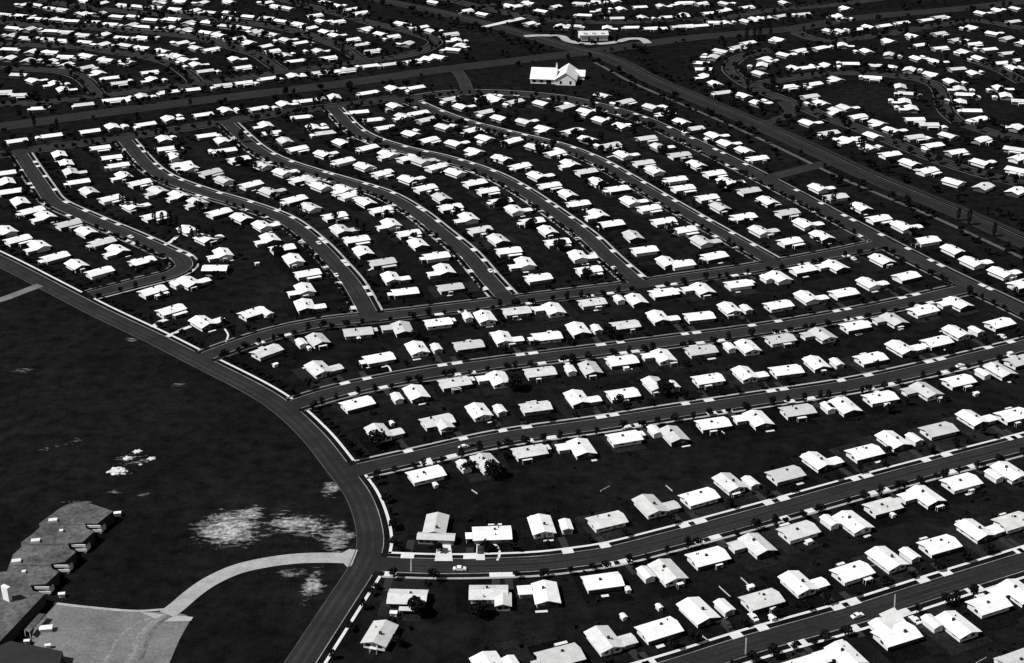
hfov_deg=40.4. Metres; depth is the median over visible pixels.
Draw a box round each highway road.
[0,0,1023,125]
[0,2,1023,129]
[374,0,1023,246]
[379,0,1023,243]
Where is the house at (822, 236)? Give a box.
[808,230,834,244]
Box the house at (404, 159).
[395,154,417,163]
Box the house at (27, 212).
[16,206,45,217]
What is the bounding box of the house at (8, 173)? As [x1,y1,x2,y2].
[0,169,16,178]
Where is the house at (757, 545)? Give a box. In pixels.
[726,533,777,558]
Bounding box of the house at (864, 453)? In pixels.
[844,444,885,463]
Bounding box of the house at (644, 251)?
[629,245,658,256]
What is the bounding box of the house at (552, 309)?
[532,302,566,317]
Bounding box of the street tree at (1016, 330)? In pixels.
[1013,326,1020,336]
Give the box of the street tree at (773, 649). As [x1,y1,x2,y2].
[767,643,779,657]
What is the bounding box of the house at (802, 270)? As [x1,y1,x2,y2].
[788,264,817,277]
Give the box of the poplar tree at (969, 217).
[966,209,971,224]
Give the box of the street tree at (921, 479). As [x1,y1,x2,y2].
[916,475,925,484]
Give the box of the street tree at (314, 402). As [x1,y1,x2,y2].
[309,400,317,405]
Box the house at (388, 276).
[380,271,410,285]
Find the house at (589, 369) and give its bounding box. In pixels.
[577,360,602,379]
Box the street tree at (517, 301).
[510,298,520,306]
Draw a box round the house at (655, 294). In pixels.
[648,287,680,300]
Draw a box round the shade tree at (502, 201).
[497,197,510,208]
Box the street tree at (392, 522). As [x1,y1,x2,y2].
[388,517,396,528]
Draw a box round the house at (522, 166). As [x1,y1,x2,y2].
[509,162,532,172]
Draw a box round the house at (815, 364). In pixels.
[802,355,831,373]
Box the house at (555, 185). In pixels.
[537,181,562,190]
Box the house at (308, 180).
[304,176,322,184]
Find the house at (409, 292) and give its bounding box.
[387,287,419,298]
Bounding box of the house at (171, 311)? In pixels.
[155,303,187,318]
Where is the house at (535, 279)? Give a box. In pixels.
[523,273,553,284]
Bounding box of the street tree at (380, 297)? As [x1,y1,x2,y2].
[377,295,383,300]
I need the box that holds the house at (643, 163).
[632,159,655,167]
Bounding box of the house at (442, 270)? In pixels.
[426,263,455,278]
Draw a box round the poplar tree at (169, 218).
[167,210,172,226]
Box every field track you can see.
[0,284,43,301]
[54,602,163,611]
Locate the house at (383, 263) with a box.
[368,257,396,270]
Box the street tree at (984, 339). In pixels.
[981,336,988,344]
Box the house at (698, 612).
[676,597,720,627]
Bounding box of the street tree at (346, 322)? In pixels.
[342,320,349,324]
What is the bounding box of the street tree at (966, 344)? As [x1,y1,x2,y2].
[963,341,969,347]
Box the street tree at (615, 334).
[612,331,619,339]
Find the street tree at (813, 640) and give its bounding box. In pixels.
[809,637,818,644]
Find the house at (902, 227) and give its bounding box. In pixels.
[889,220,923,233]
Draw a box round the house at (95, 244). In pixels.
[85,237,116,250]
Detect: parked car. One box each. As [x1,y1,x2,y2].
[453,565,466,570]
[458,444,469,448]
[467,442,475,446]
[477,545,481,552]
[718,540,728,547]
[721,620,732,629]
[747,612,758,621]
[850,612,864,619]
[893,386,901,390]
[906,566,917,573]
[908,615,921,624]
[955,363,964,367]
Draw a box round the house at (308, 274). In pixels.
[293,268,321,282]
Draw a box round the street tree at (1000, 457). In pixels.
[995,454,1005,460]
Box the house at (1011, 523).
[991,511,1023,533]
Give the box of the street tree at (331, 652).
[327,649,334,658]
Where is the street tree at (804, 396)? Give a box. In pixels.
[801,392,807,401]
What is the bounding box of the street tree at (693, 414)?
[690,411,695,419]
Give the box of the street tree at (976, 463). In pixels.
[974,460,979,467]
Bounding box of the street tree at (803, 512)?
[799,509,807,517]
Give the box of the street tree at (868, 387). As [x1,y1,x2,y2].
[864,384,872,392]
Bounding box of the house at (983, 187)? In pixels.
[972,182,994,192]
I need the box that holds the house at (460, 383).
[436,376,475,393]
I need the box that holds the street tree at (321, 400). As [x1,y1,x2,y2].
[318,396,324,406]
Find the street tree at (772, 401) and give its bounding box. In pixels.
[768,395,776,407]
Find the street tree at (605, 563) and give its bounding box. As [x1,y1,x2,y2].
[601,560,611,570]
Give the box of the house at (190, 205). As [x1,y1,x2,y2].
[183,197,209,210]
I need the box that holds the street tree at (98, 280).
[95,278,102,283]
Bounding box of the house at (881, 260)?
[868,253,895,267]
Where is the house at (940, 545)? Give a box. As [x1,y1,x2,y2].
[916,534,962,557]
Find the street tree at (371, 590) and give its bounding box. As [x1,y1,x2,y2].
[368,586,374,594]
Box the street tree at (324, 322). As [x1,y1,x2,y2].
[319,320,327,327]
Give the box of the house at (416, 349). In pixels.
[404,340,429,360]
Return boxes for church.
[530,63,585,85]
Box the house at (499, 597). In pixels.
[469,585,511,610]
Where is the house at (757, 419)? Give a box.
[731,409,774,431]
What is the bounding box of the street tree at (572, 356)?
[568,353,576,362]
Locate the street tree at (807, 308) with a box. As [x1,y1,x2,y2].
[803,306,812,313]
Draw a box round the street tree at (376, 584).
[372,582,379,589]
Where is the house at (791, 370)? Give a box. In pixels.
[768,364,804,378]
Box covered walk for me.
[24,613,46,638]
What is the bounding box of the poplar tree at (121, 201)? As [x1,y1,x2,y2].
[119,192,124,206]
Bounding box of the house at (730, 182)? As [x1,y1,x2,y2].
[715,177,745,187]
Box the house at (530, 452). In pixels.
[511,443,550,463]
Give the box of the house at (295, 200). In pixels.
[280,194,308,205]
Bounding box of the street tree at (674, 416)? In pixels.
[671,412,678,419]
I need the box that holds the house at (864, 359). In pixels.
[852,351,888,366]
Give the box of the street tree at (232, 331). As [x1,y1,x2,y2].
[229,327,235,337]
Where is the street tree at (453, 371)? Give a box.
[449,367,456,377]
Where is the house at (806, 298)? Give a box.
[793,290,829,305]
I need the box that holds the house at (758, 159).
[745,155,769,163]
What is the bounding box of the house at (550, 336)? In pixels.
[527,330,562,343]
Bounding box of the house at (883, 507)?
[861,497,903,518]
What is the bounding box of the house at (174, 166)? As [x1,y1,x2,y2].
[170,161,192,169]
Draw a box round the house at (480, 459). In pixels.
[469,453,502,474]
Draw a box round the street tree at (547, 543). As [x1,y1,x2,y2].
[544,540,550,547]
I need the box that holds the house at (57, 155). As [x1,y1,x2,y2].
[51,150,67,161]
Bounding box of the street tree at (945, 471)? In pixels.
[940,468,949,477]
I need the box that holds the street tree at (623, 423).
[618,420,627,430]
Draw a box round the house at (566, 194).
[557,189,578,200]
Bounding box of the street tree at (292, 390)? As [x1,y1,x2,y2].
[289,387,295,394]
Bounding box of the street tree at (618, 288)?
[616,285,620,292]
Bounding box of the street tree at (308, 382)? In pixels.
[304,378,312,388]
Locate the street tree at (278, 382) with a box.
[274,379,281,387]
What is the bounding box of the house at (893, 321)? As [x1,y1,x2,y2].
[871,312,908,329]
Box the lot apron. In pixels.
[141,612,192,620]
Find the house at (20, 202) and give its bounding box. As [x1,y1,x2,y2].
[10,197,29,208]
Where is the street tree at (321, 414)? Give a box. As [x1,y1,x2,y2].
[317,412,324,419]
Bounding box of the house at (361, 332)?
[342,327,377,339]
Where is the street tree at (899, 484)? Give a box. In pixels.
[893,480,902,491]
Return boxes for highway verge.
[0,0,1023,130]
[370,0,1023,246]
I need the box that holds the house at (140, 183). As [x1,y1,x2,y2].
[128,178,152,189]
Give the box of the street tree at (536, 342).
[531,340,539,346]
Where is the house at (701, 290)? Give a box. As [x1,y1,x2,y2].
[680,282,716,297]
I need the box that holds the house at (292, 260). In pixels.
[282,253,304,268]
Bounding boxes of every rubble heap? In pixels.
[106,467,127,474]
[123,456,132,460]
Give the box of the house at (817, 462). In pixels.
[800,451,843,472]
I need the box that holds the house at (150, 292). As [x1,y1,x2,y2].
[137,285,169,299]
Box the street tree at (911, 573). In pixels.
[908,571,916,577]
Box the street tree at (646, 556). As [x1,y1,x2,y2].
[643,553,651,560]
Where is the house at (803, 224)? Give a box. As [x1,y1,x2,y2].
[792,218,824,230]
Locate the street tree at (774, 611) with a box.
[771,607,778,615]
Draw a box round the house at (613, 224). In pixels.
[597,219,625,230]
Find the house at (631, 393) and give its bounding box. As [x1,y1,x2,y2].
[604,387,640,403]
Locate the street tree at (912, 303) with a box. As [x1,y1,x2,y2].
[907,301,914,307]
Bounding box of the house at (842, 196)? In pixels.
[822,193,848,202]
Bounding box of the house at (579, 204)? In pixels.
[565,200,590,209]
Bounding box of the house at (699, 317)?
[683,311,715,323]
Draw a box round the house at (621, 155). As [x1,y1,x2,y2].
[613,150,639,160]
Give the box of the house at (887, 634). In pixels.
[867,617,922,650]
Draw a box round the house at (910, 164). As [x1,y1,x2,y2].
[898,158,920,169]
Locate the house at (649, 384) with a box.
[640,376,660,395]
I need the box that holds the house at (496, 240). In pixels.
[486,233,510,246]
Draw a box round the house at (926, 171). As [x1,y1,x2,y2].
[914,167,942,176]
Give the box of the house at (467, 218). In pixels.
[453,212,479,225]
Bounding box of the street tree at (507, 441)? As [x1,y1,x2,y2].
[503,438,513,445]
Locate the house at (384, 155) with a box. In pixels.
[377,150,399,160]
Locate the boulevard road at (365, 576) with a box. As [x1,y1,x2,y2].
[0,255,382,662]
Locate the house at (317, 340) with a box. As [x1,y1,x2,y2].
[305,332,330,349]
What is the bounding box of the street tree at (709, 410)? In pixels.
[706,407,713,416]
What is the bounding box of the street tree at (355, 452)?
[352,447,359,457]
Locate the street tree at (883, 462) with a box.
[880,459,887,466]
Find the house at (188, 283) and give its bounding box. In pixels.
[176,276,211,290]
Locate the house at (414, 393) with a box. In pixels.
[402,384,430,404]
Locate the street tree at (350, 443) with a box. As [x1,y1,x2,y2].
[347,440,353,448]
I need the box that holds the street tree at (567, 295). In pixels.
[564,290,569,301]
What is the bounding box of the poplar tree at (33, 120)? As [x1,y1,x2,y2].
[31,115,35,126]
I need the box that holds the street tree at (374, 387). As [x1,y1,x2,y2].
[372,383,376,391]
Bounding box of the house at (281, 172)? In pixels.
[271,168,298,177]
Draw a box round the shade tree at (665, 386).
[657,378,674,395]
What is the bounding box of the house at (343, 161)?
[330,157,355,166]
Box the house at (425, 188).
[413,184,438,193]
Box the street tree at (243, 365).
[240,362,248,368]
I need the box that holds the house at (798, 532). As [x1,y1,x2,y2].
[775,520,820,544]
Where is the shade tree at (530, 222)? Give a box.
[525,218,536,228]
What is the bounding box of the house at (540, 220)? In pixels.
[517,217,545,227]
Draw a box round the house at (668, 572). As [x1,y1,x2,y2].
[647,559,688,587]
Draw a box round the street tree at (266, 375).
[261,373,272,381]
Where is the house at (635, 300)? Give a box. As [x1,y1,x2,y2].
[624,293,648,307]
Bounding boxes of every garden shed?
[389,420,394,425]
[389,610,397,616]
[432,482,438,488]
[619,612,627,620]
[624,586,631,593]
[655,603,663,610]
[746,583,754,590]
[768,613,776,621]
[804,538,812,545]
[888,511,896,518]
[972,391,979,395]
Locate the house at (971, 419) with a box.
[955,409,998,428]
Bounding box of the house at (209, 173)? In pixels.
[197,168,224,178]
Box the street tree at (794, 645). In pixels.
[790,641,797,650]
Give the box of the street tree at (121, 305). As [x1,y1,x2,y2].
[117,303,125,307]
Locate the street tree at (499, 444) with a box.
[496,440,501,449]
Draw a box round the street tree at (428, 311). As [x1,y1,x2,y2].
[425,307,431,315]
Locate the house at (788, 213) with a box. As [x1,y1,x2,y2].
[773,208,800,219]
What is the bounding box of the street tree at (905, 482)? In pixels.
[903,480,908,489]
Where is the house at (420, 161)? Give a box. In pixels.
[410,157,436,166]
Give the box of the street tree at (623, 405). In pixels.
[620,401,629,408]
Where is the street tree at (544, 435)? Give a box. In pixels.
[539,432,546,442]
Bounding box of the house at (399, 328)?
[380,320,412,337]
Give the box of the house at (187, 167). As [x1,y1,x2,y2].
[176,162,199,174]
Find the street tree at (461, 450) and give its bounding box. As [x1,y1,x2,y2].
[458,446,464,457]
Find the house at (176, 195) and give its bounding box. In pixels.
[165,190,189,202]
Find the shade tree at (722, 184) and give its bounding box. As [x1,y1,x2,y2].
[715,179,726,190]
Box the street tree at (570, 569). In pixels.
[566,566,573,574]
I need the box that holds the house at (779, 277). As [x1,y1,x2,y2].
[765,270,792,284]
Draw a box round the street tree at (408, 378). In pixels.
[404,375,412,383]
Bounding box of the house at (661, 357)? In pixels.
[641,348,677,365]
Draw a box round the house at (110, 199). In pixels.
[98,194,124,204]
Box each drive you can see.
[160,553,342,616]
[481,17,524,26]
[523,34,650,44]
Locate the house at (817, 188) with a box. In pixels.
[807,183,835,193]
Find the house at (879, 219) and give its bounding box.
[864,214,892,224]
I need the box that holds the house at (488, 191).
[477,187,500,196]
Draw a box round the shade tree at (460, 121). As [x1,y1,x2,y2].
[456,118,464,125]
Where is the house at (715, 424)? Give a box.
[694,416,731,435]
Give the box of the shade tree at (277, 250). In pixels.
[271,245,283,254]
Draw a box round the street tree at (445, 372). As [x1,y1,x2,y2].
[441,369,449,375]
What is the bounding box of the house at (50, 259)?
[38,251,70,264]
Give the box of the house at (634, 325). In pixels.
[610,319,641,332]
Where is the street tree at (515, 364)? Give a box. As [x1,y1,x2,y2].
[512,360,517,367]
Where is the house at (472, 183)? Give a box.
[461,178,487,188]
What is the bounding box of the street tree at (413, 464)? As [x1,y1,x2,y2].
[410,462,416,468]
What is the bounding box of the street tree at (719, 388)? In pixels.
[717,385,721,395]
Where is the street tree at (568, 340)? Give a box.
[566,335,571,343]
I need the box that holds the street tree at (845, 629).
[839,625,852,636]
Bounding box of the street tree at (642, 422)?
[638,420,646,425]
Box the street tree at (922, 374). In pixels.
[920,371,925,380]
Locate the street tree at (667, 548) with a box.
[664,545,670,554]
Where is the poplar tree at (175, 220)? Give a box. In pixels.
[174,215,177,226]
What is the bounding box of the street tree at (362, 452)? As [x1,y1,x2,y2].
[358,449,364,456]
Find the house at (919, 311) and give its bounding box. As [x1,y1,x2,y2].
[905,304,939,318]
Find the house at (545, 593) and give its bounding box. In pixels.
[517,580,560,612]
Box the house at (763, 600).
[738,588,785,613]
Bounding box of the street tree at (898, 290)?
[895,288,901,294]
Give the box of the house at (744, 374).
[730,365,768,383]
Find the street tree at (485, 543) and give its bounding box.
[482,538,490,550]
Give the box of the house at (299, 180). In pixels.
[286,175,308,185]
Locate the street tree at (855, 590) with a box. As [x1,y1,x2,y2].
[850,586,859,595]
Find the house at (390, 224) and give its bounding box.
[375,218,402,231]
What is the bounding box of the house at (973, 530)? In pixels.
[954,518,1004,543]
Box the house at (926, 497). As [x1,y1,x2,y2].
[896,485,946,510]
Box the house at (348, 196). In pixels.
[335,190,363,201]
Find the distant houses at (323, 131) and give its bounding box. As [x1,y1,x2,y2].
[0,0,1023,158]
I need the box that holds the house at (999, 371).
[982,362,1017,382]
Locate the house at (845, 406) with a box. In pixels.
[828,396,862,416]
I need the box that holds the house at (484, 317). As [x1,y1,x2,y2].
[473,310,496,327]
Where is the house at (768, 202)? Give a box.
[755,195,781,207]
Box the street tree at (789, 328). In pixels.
[786,326,793,333]
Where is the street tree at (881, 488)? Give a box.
[878,483,884,496]
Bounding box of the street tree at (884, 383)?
[881,380,888,389]
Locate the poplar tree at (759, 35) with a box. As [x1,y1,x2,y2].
[757,26,761,40]
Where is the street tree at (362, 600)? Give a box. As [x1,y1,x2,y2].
[359,597,365,607]
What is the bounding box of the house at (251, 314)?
[236,306,266,321]
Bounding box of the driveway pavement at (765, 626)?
[19,94,1023,662]
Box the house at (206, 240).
[192,233,223,245]
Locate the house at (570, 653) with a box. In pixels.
[530,641,586,662]
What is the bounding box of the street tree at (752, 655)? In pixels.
[746,650,760,662]
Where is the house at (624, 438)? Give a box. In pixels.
[605,430,645,447]
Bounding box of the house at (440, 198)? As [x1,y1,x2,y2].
[430,192,451,204]
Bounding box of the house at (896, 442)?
[874,430,911,451]
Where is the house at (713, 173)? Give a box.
[701,169,727,178]
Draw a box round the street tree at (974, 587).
[969,583,978,596]
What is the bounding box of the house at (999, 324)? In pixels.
[982,317,1016,331]
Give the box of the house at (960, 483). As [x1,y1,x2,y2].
[939,472,983,495]
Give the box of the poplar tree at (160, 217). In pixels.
[159,212,163,224]
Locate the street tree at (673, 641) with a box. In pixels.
[667,636,678,648]
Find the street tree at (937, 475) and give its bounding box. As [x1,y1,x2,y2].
[933,473,940,477]
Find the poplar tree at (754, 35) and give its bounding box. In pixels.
[752,26,756,39]
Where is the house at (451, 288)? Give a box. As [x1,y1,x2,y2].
[437,282,464,295]
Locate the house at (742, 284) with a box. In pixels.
[722,279,754,292]
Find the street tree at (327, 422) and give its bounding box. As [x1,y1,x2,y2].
[323,419,333,425]
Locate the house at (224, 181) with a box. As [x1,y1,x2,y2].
[213,176,234,185]
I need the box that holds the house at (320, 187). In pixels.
[308,182,332,192]
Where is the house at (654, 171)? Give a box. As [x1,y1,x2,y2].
[643,166,664,176]
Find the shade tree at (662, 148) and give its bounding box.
[657,145,667,154]
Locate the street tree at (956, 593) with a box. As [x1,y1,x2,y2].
[953,589,960,601]
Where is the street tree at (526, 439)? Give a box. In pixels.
[521,435,530,444]
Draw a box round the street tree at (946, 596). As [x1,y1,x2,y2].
[941,592,953,605]
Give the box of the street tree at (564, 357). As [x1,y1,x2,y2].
[559,354,568,360]
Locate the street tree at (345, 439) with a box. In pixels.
[342,436,348,445]
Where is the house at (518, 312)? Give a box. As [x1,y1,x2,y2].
[501,306,532,319]
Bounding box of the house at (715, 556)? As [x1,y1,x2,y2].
[684,546,730,570]
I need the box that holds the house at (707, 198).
[694,194,720,203]
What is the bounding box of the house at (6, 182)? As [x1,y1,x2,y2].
[0,177,15,187]
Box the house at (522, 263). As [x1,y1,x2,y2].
[508,256,536,272]
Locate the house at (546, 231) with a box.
[537,225,558,238]
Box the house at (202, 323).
[188,315,225,332]
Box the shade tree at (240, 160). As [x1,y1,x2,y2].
[234,156,244,165]
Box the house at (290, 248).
[268,243,296,254]
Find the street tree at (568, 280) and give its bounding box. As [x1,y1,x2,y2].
[565,278,572,283]
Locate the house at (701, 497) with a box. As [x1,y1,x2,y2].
[677,487,720,509]
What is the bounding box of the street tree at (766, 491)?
[763,485,769,498]
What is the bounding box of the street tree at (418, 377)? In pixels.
[414,374,422,381]
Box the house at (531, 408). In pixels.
[518,400,552,415]
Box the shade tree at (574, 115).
[568,111,579,121]
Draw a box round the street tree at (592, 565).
[589,562,597,571]
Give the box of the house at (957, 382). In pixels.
[939,374,976,390]
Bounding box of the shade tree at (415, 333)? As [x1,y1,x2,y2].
[409,329,423,339]
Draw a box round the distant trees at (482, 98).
[0,0,1023,662]
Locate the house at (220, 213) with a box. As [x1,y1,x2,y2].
[205,207,232,219]
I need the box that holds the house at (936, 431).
[918,421,958,440]
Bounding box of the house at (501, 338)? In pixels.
[489,330,524,347]
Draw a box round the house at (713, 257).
[699,251,729,263]
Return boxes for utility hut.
[23,639,29,643]
[39,624,52,632]
[44,643,50,648]
[58,592,64,597]
[113,511,120,516]
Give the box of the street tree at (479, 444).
[476,440,482,451]
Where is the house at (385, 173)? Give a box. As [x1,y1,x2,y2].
[369,169,395,178]
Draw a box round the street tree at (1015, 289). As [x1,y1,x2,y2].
[1012,286,1017,294]
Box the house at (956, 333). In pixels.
[939,324,971,340]
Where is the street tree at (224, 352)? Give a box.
[220,349,229,354]
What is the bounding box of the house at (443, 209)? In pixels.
[436,203,463,214]
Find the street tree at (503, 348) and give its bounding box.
[498,345,508,353]
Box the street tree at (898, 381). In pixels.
[896,378,903,385]
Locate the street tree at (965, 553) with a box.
[960,550,970,561]
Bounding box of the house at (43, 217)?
[30,211,57,224]
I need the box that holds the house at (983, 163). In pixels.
[968,158,996,167]
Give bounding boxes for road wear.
[0,0,1023,662]
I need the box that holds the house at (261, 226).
[251,220,280,232]
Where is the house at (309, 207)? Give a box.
[299,202,321,213]
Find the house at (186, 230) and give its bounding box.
[176,225,199,236]
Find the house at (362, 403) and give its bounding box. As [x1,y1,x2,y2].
[339,395,375,413]
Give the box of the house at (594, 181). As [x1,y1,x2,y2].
[588,177,608,188]
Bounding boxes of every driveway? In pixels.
[153,319,167,326]
[163,236,178,245]
[166,326,190,336]
[261,258,1020,660]
[424,458,432,466]
[435,544,452,560]
[476,544,484,559]
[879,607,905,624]
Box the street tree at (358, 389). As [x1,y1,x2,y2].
[355,386,360,394]
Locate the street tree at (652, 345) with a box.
[649,342,655,350]
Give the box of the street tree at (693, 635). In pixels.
[689,630,700,643]
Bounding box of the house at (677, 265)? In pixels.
[671,259,696,270]
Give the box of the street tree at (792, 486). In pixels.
[788,483,796,491]
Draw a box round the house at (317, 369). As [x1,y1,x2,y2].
[302,360,343,378]
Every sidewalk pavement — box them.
[0,0,1023,360]
[0,250,1023,662]
[8,89,1023,410]
[32,100,1023,578]
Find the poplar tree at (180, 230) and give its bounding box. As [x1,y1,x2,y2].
[178,225,181,237]
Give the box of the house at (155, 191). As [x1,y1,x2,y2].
[144,186,168,198]
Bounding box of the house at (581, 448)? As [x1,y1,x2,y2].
[554,438,596,461]
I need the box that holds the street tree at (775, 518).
[772,513,778,524]
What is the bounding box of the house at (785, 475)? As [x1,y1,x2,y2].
[764,465,806,485]
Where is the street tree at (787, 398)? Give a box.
[785,395,790,402]
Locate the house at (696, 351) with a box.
[683,344,718,359]
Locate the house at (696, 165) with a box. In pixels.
[685,159,706,170]
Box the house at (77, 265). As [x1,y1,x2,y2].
[64,259,89,272]
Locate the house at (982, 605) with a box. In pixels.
[965,593,1012,618]
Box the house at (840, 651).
[813,639,868,662]
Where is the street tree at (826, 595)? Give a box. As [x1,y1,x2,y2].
[821,591,830,604]
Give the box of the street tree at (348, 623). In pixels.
[345,620,353,627]
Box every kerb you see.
[0,0,1023,662]
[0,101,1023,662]
[4,1,1019,125]
[5,0,1010,122]
[6,2,1017,126]
[13,4,1017,128]
[375,1,1020,247]
[385,0,1022,239]
[388,0,1023,237]
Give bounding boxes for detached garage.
[120,124,128,129]
[169,280,182,289]
[262,309,272,318]
[294,338,307,348]
[390,392,404,404]
[430,343,442,353]
[456,459,471,473]
[461,312,473,322]
[492,404,507,416]
[501,655,518,662]
[558,518,573,534]
[563,364,576,376]
[590,324,602,334]
[612,294,625,304]
[636,565,656,583]
[647,424,661,437]
[670,380,680,391]
[713,598,735,616]
[722,342,736,353]
[739,304,752,314]
[741,475,759,490]
[759,274,772,283]
[819,401,835,414]
[819,514,840,530]
[829,357,844,369]
[898,547,920,563]
[905,432,923,445]
[920,614,944,632]
[968,326,984,336]
[974,368,991,379]
[984,468,1003,483]
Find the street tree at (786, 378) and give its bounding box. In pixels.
[783,375,789,384]
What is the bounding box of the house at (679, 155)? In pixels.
[668,151,692,160]
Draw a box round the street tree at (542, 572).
[538,568,548,577]
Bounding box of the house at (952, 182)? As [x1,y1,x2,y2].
[941,177,966,187]
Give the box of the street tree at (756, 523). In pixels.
[750,518,762,531]
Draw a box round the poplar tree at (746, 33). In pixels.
[744,27,748,39]
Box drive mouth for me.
[336,549,357,566]
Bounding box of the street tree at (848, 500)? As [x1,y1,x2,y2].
[844,496,851,502]
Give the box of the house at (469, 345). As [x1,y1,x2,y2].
[452,339,484,352]
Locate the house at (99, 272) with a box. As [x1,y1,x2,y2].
[83,266,114,279]
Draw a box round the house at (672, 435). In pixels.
[660,425,689,447]
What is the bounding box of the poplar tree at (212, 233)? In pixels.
[210,227,214,237]
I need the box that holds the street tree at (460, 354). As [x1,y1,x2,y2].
[456,352,463,358]
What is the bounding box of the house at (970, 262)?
[958,256,993,269]
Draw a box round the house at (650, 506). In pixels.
[631,494,681,519]
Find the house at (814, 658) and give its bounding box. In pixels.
[783,653,831,662]
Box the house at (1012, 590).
[986,579,1023,607]
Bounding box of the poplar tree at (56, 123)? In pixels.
[54,118,58,129]
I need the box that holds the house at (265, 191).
[257,187,286,197]
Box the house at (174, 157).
[168,152,181,162]
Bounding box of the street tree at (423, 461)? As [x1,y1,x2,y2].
[420,457,426,465]
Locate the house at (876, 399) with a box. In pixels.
[861,390,899,406]
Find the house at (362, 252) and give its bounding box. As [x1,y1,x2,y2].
[352,245,374,258]
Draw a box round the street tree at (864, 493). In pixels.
[859,489,870,499]
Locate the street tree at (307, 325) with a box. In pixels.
[305,322,311,330]
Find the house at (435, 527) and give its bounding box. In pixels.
[416,512,455,544]
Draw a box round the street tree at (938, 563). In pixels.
[934,559,942,569]
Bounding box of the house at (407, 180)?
[397,175,425,185]
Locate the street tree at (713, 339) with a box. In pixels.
[710,336,717,344]
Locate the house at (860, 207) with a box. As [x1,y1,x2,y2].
[851,202,871,214]
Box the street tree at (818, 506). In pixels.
[815,503,826,511]
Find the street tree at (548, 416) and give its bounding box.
[545,412,552,420]
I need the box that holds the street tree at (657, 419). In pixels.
[654,416,660,422]
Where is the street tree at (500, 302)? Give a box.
[497,298,502,307]
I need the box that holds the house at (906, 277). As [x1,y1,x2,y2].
[891,271,921,283]
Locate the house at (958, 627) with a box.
[935,610,981,641]
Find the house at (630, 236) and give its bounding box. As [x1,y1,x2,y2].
[621,230,644,242]
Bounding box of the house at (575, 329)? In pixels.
[565,321,591,338]
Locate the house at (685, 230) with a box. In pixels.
[673,225,698,236]
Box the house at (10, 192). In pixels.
[0,187,22,197]
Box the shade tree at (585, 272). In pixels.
[581,267,592,277]
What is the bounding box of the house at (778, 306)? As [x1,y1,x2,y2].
[762,299,794,312]
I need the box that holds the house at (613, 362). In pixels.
[604,354,639,369]
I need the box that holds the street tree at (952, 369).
[949,367,957,372]
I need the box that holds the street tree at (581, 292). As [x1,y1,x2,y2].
[578,290,583,299]
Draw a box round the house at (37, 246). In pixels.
[24,240,51,254]
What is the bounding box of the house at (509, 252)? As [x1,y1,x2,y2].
[494,246,522,259]
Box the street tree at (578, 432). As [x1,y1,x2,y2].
[575,428,581,435]
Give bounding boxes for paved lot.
[31,604,189,662]
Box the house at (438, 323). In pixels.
[423,317,455,329]
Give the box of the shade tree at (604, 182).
[597,180,607,188]
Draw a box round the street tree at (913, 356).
[909,353,918,360]
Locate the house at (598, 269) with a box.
[574,265,603,278]
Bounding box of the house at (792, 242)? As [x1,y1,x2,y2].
[775,237,804,248]
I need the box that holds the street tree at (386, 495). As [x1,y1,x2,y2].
[381,492,391,502]
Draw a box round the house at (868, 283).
[855,277,889,292]
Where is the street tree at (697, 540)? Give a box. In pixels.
[693,537,702,543]
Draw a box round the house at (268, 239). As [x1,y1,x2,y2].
[253,232,281,247]
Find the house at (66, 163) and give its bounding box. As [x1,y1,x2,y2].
[58,159,74,169]
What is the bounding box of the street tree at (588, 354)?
[584,351,591,359]
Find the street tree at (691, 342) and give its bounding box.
[688,339,694,344]
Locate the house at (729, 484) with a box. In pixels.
[712,472,747,497]
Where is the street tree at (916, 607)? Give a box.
[913,603,922,614]
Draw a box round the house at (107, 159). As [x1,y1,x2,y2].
[101,154,122,162]
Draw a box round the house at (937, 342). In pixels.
[919,335,953,350]
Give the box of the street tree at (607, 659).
[598,655,614,662]
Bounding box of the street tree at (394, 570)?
[389,567,397,579]
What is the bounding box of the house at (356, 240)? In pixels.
[342,235,370,246]
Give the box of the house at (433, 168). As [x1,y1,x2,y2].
[423,163,446,172]
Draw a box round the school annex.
[0,641,63,662]
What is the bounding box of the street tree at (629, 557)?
[625,553,632,563]
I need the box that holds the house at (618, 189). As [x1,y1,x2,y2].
[602,185,630,194]
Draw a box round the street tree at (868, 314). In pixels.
[864,312,871,318]
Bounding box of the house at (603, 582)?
[580,571,624,597]
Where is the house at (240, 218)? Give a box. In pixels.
[229,212,253,224]
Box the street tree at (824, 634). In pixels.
[819,629,830,642]
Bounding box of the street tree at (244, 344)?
[241,341,249,350]
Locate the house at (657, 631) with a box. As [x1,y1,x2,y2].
[634,616,683,648]
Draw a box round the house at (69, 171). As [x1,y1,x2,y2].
[62,167,87,177]
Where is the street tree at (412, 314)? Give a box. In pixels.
[408,311,416,317]
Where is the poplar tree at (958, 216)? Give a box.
[956,208,960,219]
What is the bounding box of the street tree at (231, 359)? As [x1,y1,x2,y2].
[227,357,235,363]
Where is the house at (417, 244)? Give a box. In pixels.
[407,238,428,250]
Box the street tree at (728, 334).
[726,331,731,341]

